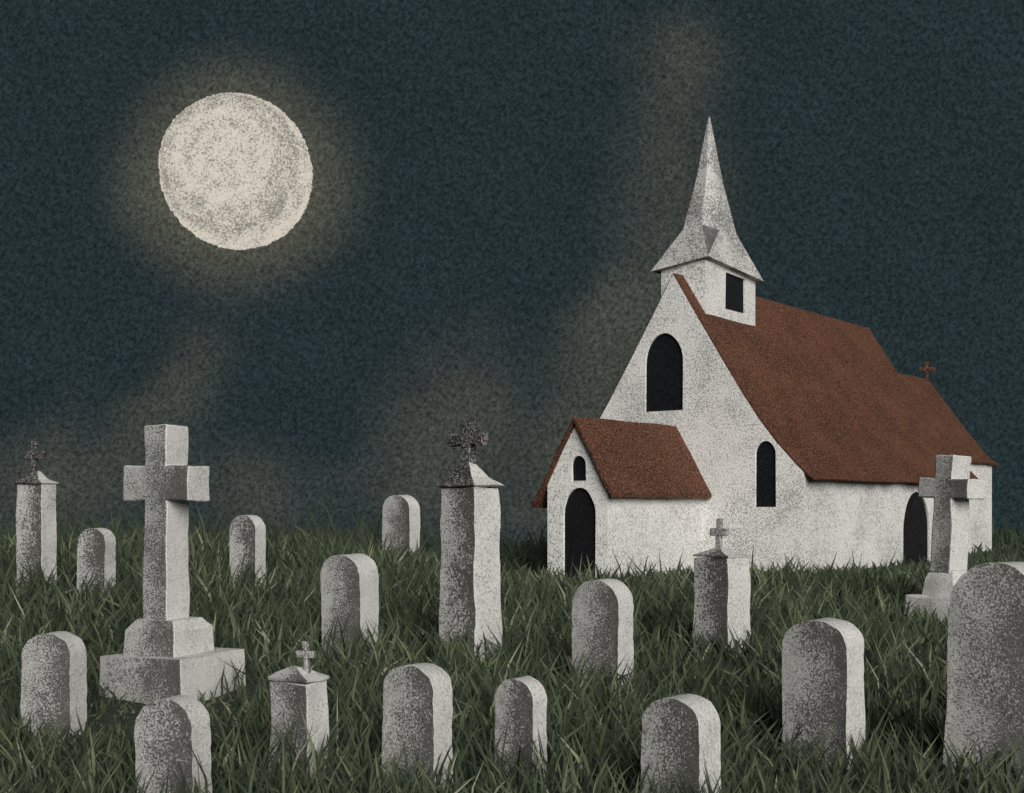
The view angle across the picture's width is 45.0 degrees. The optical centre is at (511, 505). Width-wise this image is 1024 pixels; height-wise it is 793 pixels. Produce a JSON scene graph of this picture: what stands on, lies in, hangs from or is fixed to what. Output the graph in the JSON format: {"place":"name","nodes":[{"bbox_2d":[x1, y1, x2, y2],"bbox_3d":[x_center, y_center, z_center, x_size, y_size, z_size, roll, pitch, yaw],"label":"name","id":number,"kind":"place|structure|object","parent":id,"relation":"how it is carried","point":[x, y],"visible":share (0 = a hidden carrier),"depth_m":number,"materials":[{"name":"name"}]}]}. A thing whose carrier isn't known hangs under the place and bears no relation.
{"place":"outdoors","nodes":[
{"label":"outdoors","id":0,"kind":"place"},
{"bbox_2d":[0,484,1023,792],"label":"ground","id":1,"kind":"structure","parent":0,"point":[116,709],"depth_m":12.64,"materials":[{"name":"green plant"}]},
{"bbox_2d":[13,442,58,594],"bbox_3d":[-7.465,0.292,19.377,0.557,2.568,0.435,0,0,19],"label":"grave monument","id":2,"kind":"object","parent":1,"relation":"on","point":[36,516],"visible":0.84,"depth_m":19.24,"materials":[{"name":"stone"}]},
{"bbox_2d":[20,632,86,737],"bbox_3d":[-4.258,1.767,11.491,0.535,1.156,0.282,0,0,14],"label":"gravestone","id":3,"kind":"object","parent":1,"relation":"on","point":[53,675],"visible":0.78,"depth_m":11.38,"materials":[{"name":"stone"}]},
{"bbox_2d":[77,528,115,600],"bbox_3d":[-6.352,0.996,18.882,0.502,1.291,0.308,1,0,15],"label":"gravestone","id":4,"kind":"object","parent":1,"relation":"on","point":[96,547],"visible":0.69,"depth_m":18.76,"materials":[{"name":"stone"}]},
{"bbox_2d":[99,423,245,703],"bbox_3d":[-3.627,0.750,13.287,1.128,3.253,1.132,0,0,24],"label":"stone cross","id":5,"kind":"object","parent":1,"relation":"on","point":[168,646],"visible":0.91,"depth_m":13.08,"materials":[{"name":"grey stone"}]},
{"bbox_2d":[135,693,212,792],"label":"gravestone","id":6,"kind":"object","parent":1,"relation":"on","point":[165,725],"visible":0.98,"depth_m":8.84,"materials":[{"name":"stone"}]},
{"bbox_2d":[229,515,265,587],"bbox_3d":[-4.292,0.860,20.061,0.517,1.385,0.325,0,0,22],"label":"gravestone","id":7,"kind":"object","parent":1,"relation":"on","point":[247,535],"visible":0.63,"depth_m":19.93,"materials":[{"name":"stone"}]},
{"bbox_2d":[267,641,332,782],"bbox_3d":[-1.703,1.735,9.900,0.426,1.300,0.333,0,0,28],"label":"grave monument","id":8,"kind":"object","parent":1,"relation":"on","point":[291,689],"visible":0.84,"depth_m":9.79,"materials":[{"name":"stone"}]},
{"bbox_2d":[321,553,378,659],"bbox_3d":[-1.996,1.334,15.222,0.585,1.477,0.445,0,0,27],"label":"gravestone","id":9,"kind":"object","parent":1,"relation":"on","point":[349,581],"visible":0.66,"depth_m":15.05,"materials":[{"name":"stone"}]},
{"bbox_2d":[381,494,419,561],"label":"gravestone","id":10,"kind":"object","parent":1,"relation":"on","point":[400,520],"visible":0.7,"depth_m":28.56,"materials":[{"name":"stone"}]},
{"bbox_2d":[381,663,453,790],"bbox_3d":[-0.739,1.835,9.683,0.512,1.159,0.304,0,0,30],"label":"gravestone","id":11,"kind":"object","parent":1,"relation":"on","point":[417,707],"visible":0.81,"depth_m":9.56,"materials":[{"name":"stone"}]},
{"bbox_2d":[436,420,504,661],"bbox_3d":[-0.512,0.523,15.156,0.659,3.119,0.614,0,0,38],"label":"grave monument","id":12,"kind":"object","parent":1,"relation":"on","point":[470,593],"visible":0.89,"depth_m":14.98,"materials":[{"name":"stone"}]},
{"bbox_2d":[494,676,547,778],"bbox_3d":[0.071,1.871,9.900,0.391,0.993,0.219,0,0,34],"label":"gravestone","id":13,"kind":"object","parent":1,"relation":"on","point":[521,701],"visible":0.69,"depth_m":9.81,"materials":[{"name":"stone"}]},
{"bbox_2d":[572,578,633,690],"bbox_3d":[0.982,1.484,13.381,0.604,1.376,0.335,0,0,36],"label":"gravestone","id":14,"kind":"object","parent":1,"relation":"on","point":[602,615],"visible":0.65,"depth_m":13.24,"materials":[{"name":"stone"}]},
{"bbox_2d":[641,693,721,792],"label":"gravestone","id":15,"kind":"object","parent":1,"relation":"on","point":[679,731],"visible":0.94,"depth_m":8.88,"materials":[{"name":"stone"}]},
{"bbox_2d":[692,518,750,656],"bbox_3d":[2.593,1.101,15.278,0.560,1.875,0.537,0,0,44],"label":"grave monument","id":16,"kind":"object","parent":1,"relation":"on","point":[721,589],"visible":0.81,"depth_m":15.11,"materials":[{"name":"stone"}]},
{"bbox_2d":[531,117,997,577],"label":"church","id":17,"kind":"structure","parent":1,"relation":"on","point":[766,430],"depth_m":28.64,"materials":[{"name":"paint"}]},
{"bbox_2d":[781,618,863,769],"bbox_3d":[2.649,1.675,10.541,0.635,1.422,0.362,0,0,42],"label":"gravestone","id":18,"kind":"object","parent":1,"relation":"on","point":[823,676],"visible":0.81,"depth_m":10.39,"materials":[{"name":"stone"}]},
{"bbox_2d":[904,454,985,621],"bbox_3d":[6.492,0.656,18.333,0.956,2.814,0.951,1,1,-41],"label":"stone cross","id":19,"kind":"object","parent":1,"relation":"on","point":[952,488],"visible":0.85,"depth_m":18.22,"materials":[{"name":"grey stone"}]},
{"bbox_2d":[944,561,1023,789],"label":"gravestone","id":20,"kind":"object","parent":1,"relation":"on","point":[985,687],"visible":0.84,"depth_m":9.78,"materials":[{"name":"stone"}]},
{"bbox_2d":[0,0,1023,555],"label":"sky","id":21,"kind":"structure","parent":0,"point":[499,188],"materials":[{"name":"blue"}]},
{"bbox_2d":[158,92,312,249],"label":"moon","id":22,"kind":"object","parent":21,"relation":"in","point":[235,171],"visible":1,"depth_m":497.95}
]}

